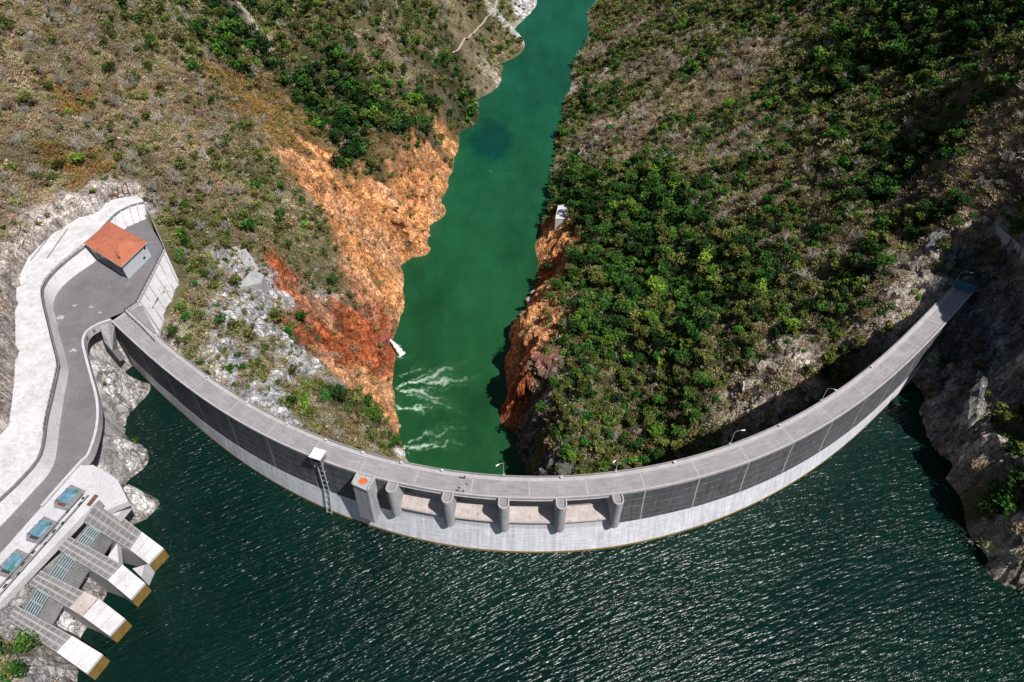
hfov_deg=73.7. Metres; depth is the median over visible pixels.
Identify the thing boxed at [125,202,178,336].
retaining wall
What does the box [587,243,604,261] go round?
tree
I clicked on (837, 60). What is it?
tree
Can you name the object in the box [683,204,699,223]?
tree
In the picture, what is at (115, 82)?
bare tree
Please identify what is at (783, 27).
bare tree
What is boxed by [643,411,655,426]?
tree
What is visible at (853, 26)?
tree
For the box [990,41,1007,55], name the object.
tree
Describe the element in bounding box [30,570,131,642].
intake pier
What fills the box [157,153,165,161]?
bare tree
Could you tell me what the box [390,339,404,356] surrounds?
water jet
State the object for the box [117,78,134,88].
bare tree
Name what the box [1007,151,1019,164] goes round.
bare tree
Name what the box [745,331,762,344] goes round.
tree
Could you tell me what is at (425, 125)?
tree
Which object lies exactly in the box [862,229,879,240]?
tree
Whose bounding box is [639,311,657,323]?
tree
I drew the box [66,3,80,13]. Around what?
bare tree
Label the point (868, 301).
tree
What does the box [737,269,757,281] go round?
tree
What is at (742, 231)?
tree
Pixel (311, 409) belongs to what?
tree
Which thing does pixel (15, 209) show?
bare tree
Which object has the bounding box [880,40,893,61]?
tree
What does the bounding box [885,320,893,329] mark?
shrub
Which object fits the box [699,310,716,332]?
tree
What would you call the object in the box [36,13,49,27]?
bare tree
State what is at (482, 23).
path
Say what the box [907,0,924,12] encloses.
tree
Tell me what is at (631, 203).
tree
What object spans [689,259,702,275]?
tree
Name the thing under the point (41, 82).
bare tree
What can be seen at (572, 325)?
tree
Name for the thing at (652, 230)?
tree
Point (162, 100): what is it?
bare tree
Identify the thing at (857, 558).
reservoir water
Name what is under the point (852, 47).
tree
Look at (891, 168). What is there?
tree
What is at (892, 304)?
shrub
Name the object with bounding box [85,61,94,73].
bare tree
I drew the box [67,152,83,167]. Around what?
tree
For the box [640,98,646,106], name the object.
bare tree
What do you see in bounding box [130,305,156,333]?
concrete ledge
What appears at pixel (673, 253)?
tree
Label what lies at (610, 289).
tree
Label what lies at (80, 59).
bare tree
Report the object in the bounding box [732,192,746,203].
bare tree
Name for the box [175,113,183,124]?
bare tree
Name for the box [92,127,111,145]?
bare tree
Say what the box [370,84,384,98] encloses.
tree
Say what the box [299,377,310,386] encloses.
tree
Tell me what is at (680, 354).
tree
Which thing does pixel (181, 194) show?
bare tree
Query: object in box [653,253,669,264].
tree
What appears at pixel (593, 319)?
tree
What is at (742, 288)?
tree
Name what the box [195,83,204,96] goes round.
bare tree
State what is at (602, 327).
tree
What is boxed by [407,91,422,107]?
tree
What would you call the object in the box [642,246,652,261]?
tree
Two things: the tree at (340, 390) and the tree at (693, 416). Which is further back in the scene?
the tree at (340, 390)
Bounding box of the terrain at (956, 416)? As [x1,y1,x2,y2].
[0,0,1023,681]
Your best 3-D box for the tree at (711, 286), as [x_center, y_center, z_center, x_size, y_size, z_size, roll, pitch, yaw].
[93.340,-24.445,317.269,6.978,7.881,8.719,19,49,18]
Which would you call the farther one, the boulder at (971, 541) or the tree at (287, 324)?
the tree at (287, 324)
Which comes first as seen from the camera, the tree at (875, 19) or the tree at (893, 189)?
the tree at (893, 189)
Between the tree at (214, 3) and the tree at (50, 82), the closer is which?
the tree at (50, 82)
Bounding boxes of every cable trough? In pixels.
[0,495,86,593]
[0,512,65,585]
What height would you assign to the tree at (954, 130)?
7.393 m
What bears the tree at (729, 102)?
on the terrain at (956, 416)
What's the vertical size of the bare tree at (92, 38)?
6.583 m
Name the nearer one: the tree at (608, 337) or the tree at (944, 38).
the tree at (608, 337)
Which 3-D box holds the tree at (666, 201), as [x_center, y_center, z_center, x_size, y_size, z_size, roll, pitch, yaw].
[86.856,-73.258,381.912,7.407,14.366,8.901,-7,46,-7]
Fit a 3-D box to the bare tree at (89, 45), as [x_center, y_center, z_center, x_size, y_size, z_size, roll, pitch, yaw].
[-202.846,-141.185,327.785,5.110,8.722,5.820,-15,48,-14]
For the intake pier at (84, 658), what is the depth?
174.67 m
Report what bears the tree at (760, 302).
on the terrain at (956, 416)
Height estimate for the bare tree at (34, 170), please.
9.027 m
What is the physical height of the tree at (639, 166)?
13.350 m
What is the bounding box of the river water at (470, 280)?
[392,0,595,499]
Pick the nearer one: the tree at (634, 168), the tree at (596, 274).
the tree at (596, 274)
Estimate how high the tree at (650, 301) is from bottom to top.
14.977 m
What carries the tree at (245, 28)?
on the terrain at (956, 416)
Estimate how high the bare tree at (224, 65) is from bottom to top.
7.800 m
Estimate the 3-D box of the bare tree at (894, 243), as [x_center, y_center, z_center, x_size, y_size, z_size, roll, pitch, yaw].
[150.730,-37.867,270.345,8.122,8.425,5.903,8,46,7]
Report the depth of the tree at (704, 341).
284.47 m
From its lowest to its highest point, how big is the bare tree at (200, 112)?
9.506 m
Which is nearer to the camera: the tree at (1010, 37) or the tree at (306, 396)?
the tree at (306, 396)
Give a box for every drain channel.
[30,231,53,260]
[46,229,67,258]
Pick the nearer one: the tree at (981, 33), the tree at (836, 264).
the tree at (836, 264)
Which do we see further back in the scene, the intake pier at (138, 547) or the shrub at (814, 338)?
the shrub at (814, 338)
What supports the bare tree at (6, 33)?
on the terrain at (956, 416)
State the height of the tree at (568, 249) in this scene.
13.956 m
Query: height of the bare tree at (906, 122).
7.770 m
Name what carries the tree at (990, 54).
on the terrain at (956, 416)
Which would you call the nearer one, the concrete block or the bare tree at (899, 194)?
the concrete block
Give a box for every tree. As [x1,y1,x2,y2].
[0,28,9,37]
[0,92,11,113]
[0,96,16,112]
[0,168,10,179]
[0,179,10,192]
[5,135,17,144]
[6,184,21,197]
[10,36,24,46]
[10,204,19,215]
[10,626,40,653]
[12,130,24,143]
[13,91,32,110]
[14,112,23,122]
[15,0,25,6]
[15,102,33,113]
[21,30,37,42]
[24,41,39,57]
[24,154,33,162]
[27,161,43,173]
[32,64,45,74]
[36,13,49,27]
[37,76,50,90]
[41,79,52,88]
[41,103,50,114]
[45,130,54,140]
[46,1,56,13]
[49,10,66,27]
[50,115,60,124]
[51,0,61,9]
[51,71,68,85]
[57,43,69,53]
[64,131,83,150]
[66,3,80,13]
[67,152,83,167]
[68,126,78,135]
[71,84,83,94]
[73,55,84,64]
[76,138,93,148]
[81,114,94,123]
[84,39,93,49]
[85,32,96,41]
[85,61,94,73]
[90,106,105,116]
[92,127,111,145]
[101,90,114,105]
[102,4,115,11]
[102,83,115,91]
[108,78,120,87]
[112,93,122,106]
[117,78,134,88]
[120,159,129,173]
[122,46,133,55]
[125,109,138,119]
[126,0,134,10]
[127,138,137,144]
[127,146,138,161]
[129,71,140,88]
[139,92,147,99]
[139,105,149,111]
[142,120,152,131]
[146,156,157,165]
[146,178,157,192]
[148,164,162,172]
[149,93,158,104]
[150,105,165,113]
[151,110,162,121]
[153,22,159,32]
[157,98,168,104]
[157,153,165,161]
[159,172,177,184]
[164,72,176,85]
[166,163,179,177]
[168,51,177,60]
[169,172,184,184]
[171,138,184,146]
[172,247,183,261]
[174,93,181,102]
[174,185,186,198]
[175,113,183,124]
[181,287,204,303]
[182,246,193,258]
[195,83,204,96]
[195,217,205,229]
[196,103,207,115]
[197,182,215,197]
[197,277,205,287]
[199,149,206,160]
[201,202,210,211]
[205,0,223,16]
[206,51,216,62]
[206,263,218,277]
[207,78,218,89]
[211,38,228,54]
[211,101,219,111]
[212,5,228,18]
[213,16,245,38]
[217,33,228,41]
[217,127,227,136]
[217,219,231,229]
[218,61,230,70]
[222,30,234,46]
[225,183,235,193]
[226,36,241,45]
[232,6,243,17]
[234,133,244,141]
[234,185,242,193]
[236,199,251,209]
[238,54,251,74]
[239,111,250,120]
[242,22,255,38]
[252,116,260,124]
[256,132,267,143]
[260,40,270,55]
[269,305,285,327]
[277,374,288,385]
[282,321,297,335]
[285,394,297,407]
[286,31,297,45]
[290,87,302,108]
[296,390,310,411]
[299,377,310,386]
[303,61,320,77]
[303,405,316,415]
[304,79,313,93]
[311,378,324,390]
[316,393,325,401]
[318,382,335,395]
[324,415,333,425]
[327,44,342,67]
[330,384,347,402]
[336,60,351,72]
[339,410,351,424]
[342,146,356,157]
[343,139,358,148]
[346,385,363,406]
[353,53,364,61]
[356,45,364,54]
[364,79,381,90]
[368,401,383,420]
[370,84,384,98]
[375,111,390,124]
[394,99,408,108]
[402,105,415,127]
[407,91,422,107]
[419,120,434,136]
[423,93,439,109]
[545,279,562,290]
[563,449,576,461]
[564,246,579,263]
[564,261,577,269]
[567,153,580,169]
[568,250,583,264]
[569,296,581,307]
[569,319,581,333]
[572,243,588,253]
[572,342,588,358]
[573,408,585,419]
[574,308,583,319]
[574,318,588,332]
[578,253,597,271]
[578,294,592,313]
[586,264,602,274]
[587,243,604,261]
[587,310,602,329]
[588,225,605,237]
[590,271,607,285]
[593,441,605,454]
[595,291,617,307]
[595,318,612,334]
[597,295,612,306]
[598,269,609,285]
[599,222,612,232]
[599,334,614,345]
[601,285,616,295]
[601,321,616,333]
[604,249,623,261]
[605,314,629,332]
[609,327,625,344]
[610,431,619,441]
[611,272,621,290]
[612,164,625,173]
[613,181,629,193]
[613,300,626,315]
[614,276,624,287]
[615,293,627,300]
[616,210,629,220]
[616,219,632,233]
[616,299,638,318]
[617,277,635,286]
[620,197,635,211]
[623,276,638,293]
[624,170,637,189]
[625,241,643,254]
[627,308,646,322]
[629,165,643,174]
[632,425,641,434]
[633,206,648,220]
[633,242,644,258]
[634,336,645,351]
[637,160,649,175]
[638,325,658,341]
[639,221,654,232]
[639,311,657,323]
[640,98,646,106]
[640,231,654,245]
[641,144,651,160]
[642,161,655,170]
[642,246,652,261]
[643,177,655,187]
[643,211,656,222]
[643,292,661,308]
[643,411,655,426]
[644,308,659,324]
[646,275,664,291]
[647,172,662,181]
[647,232,661,244]
[647,421,666,437]
[648,227,661,233]
[648,329,667,349]
[649,367,658,377]
[651,184,667,195]
[652,244,659,255]
[652,286,668,300]
[652,393,668,406]
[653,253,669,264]
[653,275,665,282]
[653,434,669,446]
[654,206,669,217]
[656,215,673,224]
[656,233,673,243]
[656,243,672,257]
[656,365,669,380]
[657,259,671,276]
[657,324,670,341]
[657,357,666,367]
[658,224,672,236]
[658,279,669,289]
[659,249,675,261]
[661,197,675,208]
[661,226,680,241]
[661,299,675,313]
[666,317,679,331]
[667,178,680,192]
[668,408,680,417]
[669,438,682,452]
[670,172,685,183]
[670,205,692,220]
[671,425,686,437]
[672,285,688,302]
[674,347,690,364]
[675,311,688,322]
[676,252,691,266]
[679,315,700,335]
[680,229,697,248]
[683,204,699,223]
[683,385,697,400]
[685,301,708,312]
[685,409,700,423]
[688,293,701,301]
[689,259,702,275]
[690,232,705,249]
[691,306,702,324]
[692,371,710,384]
[693,274,708,286]
[694,298,711,309]
[695,258,709,275]
[695,307,719,324]
[697,279,708,291]
[697,290,713,299]
[698,248,717,262]
[699,237,715,252]
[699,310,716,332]
[699,351,715,364]
[700,243,723,257]
[700,338,713,347]
[703,282,714,293]
[705,277,716,292]
[706,224,718,238]
[706,263,719,275]
[706,273,720,282]
[709,82,720,93]
[709,276,730,293]
[709,303,723,315]
[710,228,720,239]
[717,228,732,243]
[722,98,734,107]
[722,217,736,228]
[723,242,747,259]
[730,225,746,236]
[730,305,747,320]
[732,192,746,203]
[733,234,756,253]
[733,280,750,300]
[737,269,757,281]
[738,37,751,44]
[738,45,749,56]
[739,227,748,238]
[739,259,756,269]
[740,331,754,344]
[743,261,755,272]
[743,278,756,285]
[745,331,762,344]
[747,301,761,317]
[748,64,757,74]
[749,277,767,293]
[751,320,767,335]
[753,266,774,284]
[754,189,764,200]
[755,296,768,308]
[758,250,779,265]
[759,381,773,399]
[768,260,785,279]
[771,36,780,46]
[773,169,783,180]
[774,300,789,315]
[775,132,786,138]
[775,183,783,191]
[776,23,788,31]
[784,318,801,327]
[795,267,812,278]
[799,101,810,108]
[803,164,813,174]
[804,145,812,158]
[806,247,821,259]
[809,85,825,96]
[810,115,818,122]
[810,169,819,182]
[810,189,821,201]
[816,77,831,85]
[817,174,823,183]
[819,328,826,338]
[822,57,834,69]
[827,234,841,243]
[829,23,842,31]
[829,30,841,45]
[829,51,841,62]
[829,63,843,78]
[830,257,846,272]
[830,289,845,299]
[831,165,841,175]
[833,56,852,63]
[833,303,848,317]
[835,243,848,257]
[837,76,849,88]
[840,283,852,295]
[841,41,859,53]
[843,17,855,24]
[843,252,858,268]
[844,36,859,45]
[845,187,867,200]
[847,252,865,269]
[850,23,864,35]
[851,228,864,240]
[851,335,867,349]
[853,158,863,166]
[854,306,874,321]
[856,64,870,82]
[858,259,881,271]
[858,297,874,310]
[860,239,877,255]
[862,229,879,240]
[864,0,875,20]
[868,243,889,256]
[869,16,884,25]
[869,177,885,195]
[870,177,888,195]
[873,5,888,14]
[873,171,888,181]
[876,253,898,272]
[878,140,893,155]
[878,186,893,201]
[878,292,891,306]
[880,0,891,11]
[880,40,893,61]
[883,178,899,194]
[883,233,895,245]
[883,249,896,264]
[885,16,900,33]
[885,163,902,176]
[887,185,904,197]
[887,235,902,245]
[888,39,900,58]
[894,29,911,43]
[894,41,914,65]
[894,197,903,205]
[895,185,906,200]
[897,178,909,188]
[897,252,910,266]
[900,217,917,236]
[902,204,920,216]
[904,117,913,127]
[904,155,921,174]
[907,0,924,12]
[908,37,927,54]
[916,212,933,223]
[917,55,929,68]
[917,198,938,212]
[918,25,937,41]
[919,166,935,178]
[920,205,935,219]
[923,42,944,56]
[926,273,943,291]
[929,32,941,44]
[937,32,955,46]
[938,131,959,149]
[944,9,961,25]
[945,186,963,203]
[948,128,961,138]
[952,128,972,143]
[955,145,971,157]
[955,191,973,209]
[957,159,970,175]
[960,3,983,18]
[965,21,985,29]
[967,29,986,39]
[979,13,1008,39]
[979,179,995,194]
[981,50,995,68]
[984,75,999,90]
[986,235,1000,250]
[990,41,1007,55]
[991,0,1010,14]
[995,72,1011,81]
[998,117,1017,131]
[999,148,1014,161]
[1004,5,1019,14]
[1004,30,1023,45]
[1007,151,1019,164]
[1009,216,1023,228]
[1012,75,1023,88]
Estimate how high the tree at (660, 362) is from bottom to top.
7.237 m
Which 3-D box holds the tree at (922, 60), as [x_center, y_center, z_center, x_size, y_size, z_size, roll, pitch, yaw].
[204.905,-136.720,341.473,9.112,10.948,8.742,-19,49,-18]
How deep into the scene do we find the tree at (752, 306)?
281.13 m
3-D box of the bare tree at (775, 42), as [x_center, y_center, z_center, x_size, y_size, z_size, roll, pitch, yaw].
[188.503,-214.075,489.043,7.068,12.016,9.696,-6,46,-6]
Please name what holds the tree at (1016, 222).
on the terrain at (956, 416)
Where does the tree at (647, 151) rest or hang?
on the terrain at (956, 416)
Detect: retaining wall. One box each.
[0,202,147,525]
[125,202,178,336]
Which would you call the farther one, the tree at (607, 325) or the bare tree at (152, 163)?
the tree at (607, 325)
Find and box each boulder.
[525,296,531,304]
[946,363,953,369]
[968,538,974,544]
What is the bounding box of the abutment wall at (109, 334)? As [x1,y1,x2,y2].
[100,323,124,360]
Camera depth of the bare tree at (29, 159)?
273.11 m
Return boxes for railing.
[40,245,82,430]
[124,301,154,340]
[135,248,164,301]
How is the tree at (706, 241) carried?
on the terrain at (956, 416)
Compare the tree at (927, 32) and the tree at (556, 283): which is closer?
the tree at (927, 32)
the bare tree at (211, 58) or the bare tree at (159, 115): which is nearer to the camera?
the bare tree at (159, 115)
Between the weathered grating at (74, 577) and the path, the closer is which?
the weathered grating at (74, 577)
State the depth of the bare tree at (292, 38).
441.49 m
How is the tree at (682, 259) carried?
on the terrain at (956, 416)
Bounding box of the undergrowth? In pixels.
[0,0,1023,678]
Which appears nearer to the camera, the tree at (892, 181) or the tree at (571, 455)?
the tree at (571, 455)
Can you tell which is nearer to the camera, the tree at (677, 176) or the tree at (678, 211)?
the tree at (678, 211)
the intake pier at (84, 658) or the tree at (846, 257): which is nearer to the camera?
the intake pier at (84, 658)
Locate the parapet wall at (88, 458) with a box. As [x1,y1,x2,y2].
[40,319,112,507]
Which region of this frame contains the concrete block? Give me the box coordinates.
[92,197,104,210]
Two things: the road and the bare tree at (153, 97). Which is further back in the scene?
the bare tree at (153, 97)
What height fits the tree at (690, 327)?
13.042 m
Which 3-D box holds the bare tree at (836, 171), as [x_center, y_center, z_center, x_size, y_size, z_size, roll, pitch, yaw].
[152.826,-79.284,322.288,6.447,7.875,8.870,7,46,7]
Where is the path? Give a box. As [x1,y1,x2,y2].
[452,0,497,52]
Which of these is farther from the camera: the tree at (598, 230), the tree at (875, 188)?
the tree at (598, 230)
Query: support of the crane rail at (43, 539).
on the apron pavement at (104, 486)
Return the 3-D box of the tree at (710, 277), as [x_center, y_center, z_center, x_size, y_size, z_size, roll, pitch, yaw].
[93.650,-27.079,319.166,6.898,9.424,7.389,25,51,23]
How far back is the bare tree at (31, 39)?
313.07 m
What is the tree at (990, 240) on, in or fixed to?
on the terrain at (956, 416)
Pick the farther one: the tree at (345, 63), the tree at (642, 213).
the tree at (345, 63)
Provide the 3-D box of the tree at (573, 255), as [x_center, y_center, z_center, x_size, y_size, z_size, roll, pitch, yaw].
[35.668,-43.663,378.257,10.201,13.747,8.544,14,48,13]
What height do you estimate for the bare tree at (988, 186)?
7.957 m
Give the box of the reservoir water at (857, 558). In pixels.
[77,366,1023,681]
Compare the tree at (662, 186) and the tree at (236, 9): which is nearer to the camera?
the tree at (662, 186)
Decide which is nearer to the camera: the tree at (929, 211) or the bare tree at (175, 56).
the tree at (929, 211)
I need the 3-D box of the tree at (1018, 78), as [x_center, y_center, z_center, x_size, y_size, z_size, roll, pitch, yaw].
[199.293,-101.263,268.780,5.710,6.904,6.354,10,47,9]
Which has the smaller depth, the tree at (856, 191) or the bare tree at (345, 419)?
the bare tree at (345, 419)
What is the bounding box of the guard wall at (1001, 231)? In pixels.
[982,215,1023,259]
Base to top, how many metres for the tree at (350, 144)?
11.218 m
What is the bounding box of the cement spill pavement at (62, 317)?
[56,304,101,351]
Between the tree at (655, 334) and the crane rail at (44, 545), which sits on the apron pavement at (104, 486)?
the crane rail at (44, 545)
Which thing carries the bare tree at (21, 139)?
on the terrain at (956, 416)
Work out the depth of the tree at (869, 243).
271.59 m
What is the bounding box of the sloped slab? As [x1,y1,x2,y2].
[104,492,132,521]
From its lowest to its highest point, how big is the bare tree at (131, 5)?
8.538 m
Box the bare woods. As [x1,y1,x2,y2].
[0,0,1023,459]
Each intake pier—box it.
[7,605,109,679]
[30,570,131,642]
[57,536,150,606]
[83,500,168,570]
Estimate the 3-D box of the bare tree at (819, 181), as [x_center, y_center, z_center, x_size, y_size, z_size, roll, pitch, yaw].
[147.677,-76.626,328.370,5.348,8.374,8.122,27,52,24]
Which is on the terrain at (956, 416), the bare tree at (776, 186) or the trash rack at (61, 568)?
the bare tree at (776, 186)
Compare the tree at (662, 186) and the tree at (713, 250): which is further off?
the tree at (662, 186)
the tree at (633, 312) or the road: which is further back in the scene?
the tree at (633, 312)
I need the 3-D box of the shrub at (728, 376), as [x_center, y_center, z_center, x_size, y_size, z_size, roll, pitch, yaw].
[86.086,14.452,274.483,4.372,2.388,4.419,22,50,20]
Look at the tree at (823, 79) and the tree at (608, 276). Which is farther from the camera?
the tree at (823, 79)
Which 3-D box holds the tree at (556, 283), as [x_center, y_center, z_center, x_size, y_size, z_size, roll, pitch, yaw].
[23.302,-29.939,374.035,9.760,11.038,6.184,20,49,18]
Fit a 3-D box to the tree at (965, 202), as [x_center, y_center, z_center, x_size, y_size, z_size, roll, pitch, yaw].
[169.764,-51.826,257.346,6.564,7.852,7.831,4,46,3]
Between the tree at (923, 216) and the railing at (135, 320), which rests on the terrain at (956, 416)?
the tree at (923, 216)
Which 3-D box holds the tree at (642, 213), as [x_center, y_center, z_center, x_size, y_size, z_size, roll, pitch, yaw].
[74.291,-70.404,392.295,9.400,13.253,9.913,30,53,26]
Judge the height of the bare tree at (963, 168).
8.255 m
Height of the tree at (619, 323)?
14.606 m
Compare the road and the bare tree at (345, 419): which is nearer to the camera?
the road
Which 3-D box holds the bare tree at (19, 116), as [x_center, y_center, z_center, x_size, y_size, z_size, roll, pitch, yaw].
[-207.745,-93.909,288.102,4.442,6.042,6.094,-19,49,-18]
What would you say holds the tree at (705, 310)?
on the terrain at (956, 416)
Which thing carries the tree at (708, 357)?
on the terrain at (956, 416)
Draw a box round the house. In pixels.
[83,221,150,278]
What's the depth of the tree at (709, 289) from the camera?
313.80 m
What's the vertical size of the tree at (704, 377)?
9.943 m
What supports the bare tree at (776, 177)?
on the terrain at (956, 416)
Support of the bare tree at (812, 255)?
on the terrain at (956, 416)
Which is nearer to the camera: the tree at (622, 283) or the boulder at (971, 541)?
the boulder at (971, 541)
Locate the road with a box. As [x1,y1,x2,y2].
[0,219,163,552]
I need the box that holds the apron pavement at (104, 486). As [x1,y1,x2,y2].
[0,465,130,607]
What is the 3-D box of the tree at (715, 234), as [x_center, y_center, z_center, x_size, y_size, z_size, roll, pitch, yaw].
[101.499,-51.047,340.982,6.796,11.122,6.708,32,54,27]
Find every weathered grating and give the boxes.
[65,562,88,587]
[92,534,111,553]
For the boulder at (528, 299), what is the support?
on the terrain at (956, 416)
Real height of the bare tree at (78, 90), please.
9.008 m
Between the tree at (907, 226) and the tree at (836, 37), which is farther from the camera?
the tree at (836, 37)
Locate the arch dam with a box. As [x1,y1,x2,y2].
[110,276,974,552]
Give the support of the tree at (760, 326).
on the terrain at (956, 416)
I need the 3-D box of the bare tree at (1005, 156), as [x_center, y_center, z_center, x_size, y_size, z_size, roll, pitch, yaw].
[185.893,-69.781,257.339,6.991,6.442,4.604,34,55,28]
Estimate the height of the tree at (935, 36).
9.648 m
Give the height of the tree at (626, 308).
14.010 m
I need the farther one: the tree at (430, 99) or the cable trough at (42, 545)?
the tree at (430, 99)
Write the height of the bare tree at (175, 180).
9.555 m
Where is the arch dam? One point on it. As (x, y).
(594, 511)
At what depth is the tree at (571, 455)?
278.74 m
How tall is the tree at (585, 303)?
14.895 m
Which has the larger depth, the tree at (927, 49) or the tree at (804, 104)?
the tree at (804, 104)
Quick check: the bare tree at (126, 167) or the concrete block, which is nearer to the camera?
the concrete block
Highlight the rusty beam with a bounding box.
[86,494,97,505]
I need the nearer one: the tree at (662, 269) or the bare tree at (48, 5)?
the bare tree at (48, 5)
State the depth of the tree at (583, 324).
317.09 m
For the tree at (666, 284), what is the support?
on the terrain at (956, 416)
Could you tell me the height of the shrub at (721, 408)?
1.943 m
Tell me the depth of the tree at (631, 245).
369.66 m
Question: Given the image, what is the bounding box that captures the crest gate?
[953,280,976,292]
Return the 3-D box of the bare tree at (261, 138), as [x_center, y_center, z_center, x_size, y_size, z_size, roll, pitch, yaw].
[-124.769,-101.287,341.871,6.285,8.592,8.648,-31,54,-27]
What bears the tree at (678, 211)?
on the terrain at (956, 416)
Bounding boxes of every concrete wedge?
[108,543,122,564]
[132,564,154,584]
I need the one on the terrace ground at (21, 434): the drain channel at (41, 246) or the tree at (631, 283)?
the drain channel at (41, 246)
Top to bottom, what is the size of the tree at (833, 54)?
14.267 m
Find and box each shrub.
[82,145,92,152]
[112,171,124,177]
[195,358,204,363]
[324,286,333,290]
[719,403,726,410]
[722,372,731,381]
[733,418,740,425]
[757,383,768,390]
[793,332,800,338]
[809,334,821,341]
[867,308,877,314]
[877,308,886,314]
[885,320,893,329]
[888,302,896,307]
[909,289,918,294]
[988,252,995,257]
[1000,213,1010,219]
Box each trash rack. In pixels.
[22,588,62,624]
[46,553,88,588]
[75,526,112,554]
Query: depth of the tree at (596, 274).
357.14 m
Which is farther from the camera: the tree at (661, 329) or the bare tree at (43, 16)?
the bare tree at (43, 16)
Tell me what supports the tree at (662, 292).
on the terrain at (956, 416)
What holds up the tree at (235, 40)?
on the terrain at (956, 416)
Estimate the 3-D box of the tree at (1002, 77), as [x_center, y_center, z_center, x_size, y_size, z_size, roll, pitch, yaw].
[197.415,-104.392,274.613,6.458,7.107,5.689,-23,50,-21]
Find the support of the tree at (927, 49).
on the terrain at (956, 416)
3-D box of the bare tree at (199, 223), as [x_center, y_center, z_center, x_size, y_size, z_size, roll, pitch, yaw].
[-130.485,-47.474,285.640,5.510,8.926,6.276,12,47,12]
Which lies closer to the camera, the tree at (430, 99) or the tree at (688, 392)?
the tree at (688, 392)
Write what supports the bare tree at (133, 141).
on the terrain at (956, 416)
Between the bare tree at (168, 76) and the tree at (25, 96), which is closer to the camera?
the tree at (25, 96)
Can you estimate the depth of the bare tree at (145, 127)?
310.79 m
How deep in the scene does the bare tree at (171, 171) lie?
295.50 m
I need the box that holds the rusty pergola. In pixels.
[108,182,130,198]
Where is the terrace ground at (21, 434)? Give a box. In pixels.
[0,196,143,496]
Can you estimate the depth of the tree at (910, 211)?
277.23 m
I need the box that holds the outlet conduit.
[379,334,391,345]
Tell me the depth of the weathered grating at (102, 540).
187.97 m
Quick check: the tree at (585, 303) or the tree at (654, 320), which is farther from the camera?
the tree at (585, 303)
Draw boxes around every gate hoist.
[0,549,32,578]
[26,516,59,544]
[54,485,85,510]
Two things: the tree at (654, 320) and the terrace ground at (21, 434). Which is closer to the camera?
the terrace ground at (21, 434)
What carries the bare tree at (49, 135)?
on the terrain at (956, 416)
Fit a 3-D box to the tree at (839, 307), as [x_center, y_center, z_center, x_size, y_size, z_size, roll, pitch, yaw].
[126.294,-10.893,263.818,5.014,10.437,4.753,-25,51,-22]
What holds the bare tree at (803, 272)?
on the terrain at (956, 416)
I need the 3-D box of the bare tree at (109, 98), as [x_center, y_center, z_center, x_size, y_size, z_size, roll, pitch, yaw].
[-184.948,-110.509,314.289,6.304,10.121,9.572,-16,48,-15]
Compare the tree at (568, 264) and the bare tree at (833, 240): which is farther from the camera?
the tree at (568, 264)
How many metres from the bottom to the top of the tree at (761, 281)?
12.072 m
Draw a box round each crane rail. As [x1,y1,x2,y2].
[0,494,83,587]
[0,495,88,595]
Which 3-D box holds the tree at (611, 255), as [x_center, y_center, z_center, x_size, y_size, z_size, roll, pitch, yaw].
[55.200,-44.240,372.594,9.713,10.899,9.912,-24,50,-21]
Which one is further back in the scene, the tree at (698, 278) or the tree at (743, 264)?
the tree at (698, 278)
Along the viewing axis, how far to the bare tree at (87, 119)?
299.60 m
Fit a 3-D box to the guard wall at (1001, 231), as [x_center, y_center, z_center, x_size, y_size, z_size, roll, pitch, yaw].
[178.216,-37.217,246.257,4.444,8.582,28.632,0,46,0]
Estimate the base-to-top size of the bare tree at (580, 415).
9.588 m
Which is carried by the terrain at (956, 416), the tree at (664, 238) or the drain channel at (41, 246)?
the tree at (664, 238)
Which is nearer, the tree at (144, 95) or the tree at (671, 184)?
the tree at (144, 95)
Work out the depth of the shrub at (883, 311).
252.63 m
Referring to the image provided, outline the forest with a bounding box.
[0,0,1023,681]
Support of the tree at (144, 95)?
on the terrain at (956, 416)
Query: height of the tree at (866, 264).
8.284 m
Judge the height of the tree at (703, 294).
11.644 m
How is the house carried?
on the road
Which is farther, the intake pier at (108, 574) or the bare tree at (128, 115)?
the bare tree at (128, 115)
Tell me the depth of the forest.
360.89 m
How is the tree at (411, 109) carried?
on the terrain at (956, 416)
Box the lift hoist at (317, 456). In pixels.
[308,447,331,513]
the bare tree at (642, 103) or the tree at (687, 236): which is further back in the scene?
the bare tree at (642, 103)
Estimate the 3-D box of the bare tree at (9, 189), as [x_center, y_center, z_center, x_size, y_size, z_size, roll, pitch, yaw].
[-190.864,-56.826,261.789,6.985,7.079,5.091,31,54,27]
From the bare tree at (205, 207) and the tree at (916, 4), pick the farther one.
the tree at (916, 4)
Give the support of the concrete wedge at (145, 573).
attached to the intake pier at (108, 574)
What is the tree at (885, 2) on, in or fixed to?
on the terrain at (956, 416)
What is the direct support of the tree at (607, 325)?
on the terrain at (956, 416)
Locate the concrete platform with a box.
[555,204,569,230]
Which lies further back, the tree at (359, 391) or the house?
the tree at (359, 391)
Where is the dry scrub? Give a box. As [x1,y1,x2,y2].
[0,0,1023,681]
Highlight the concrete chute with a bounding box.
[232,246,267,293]
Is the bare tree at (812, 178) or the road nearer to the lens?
the road
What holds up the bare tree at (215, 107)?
on the terrain at (956, 416)
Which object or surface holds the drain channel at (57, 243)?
on the terrace ground at (21, 434)
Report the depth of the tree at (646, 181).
404.00 m
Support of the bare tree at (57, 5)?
on the terrain at (956, 416)
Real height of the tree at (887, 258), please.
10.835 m

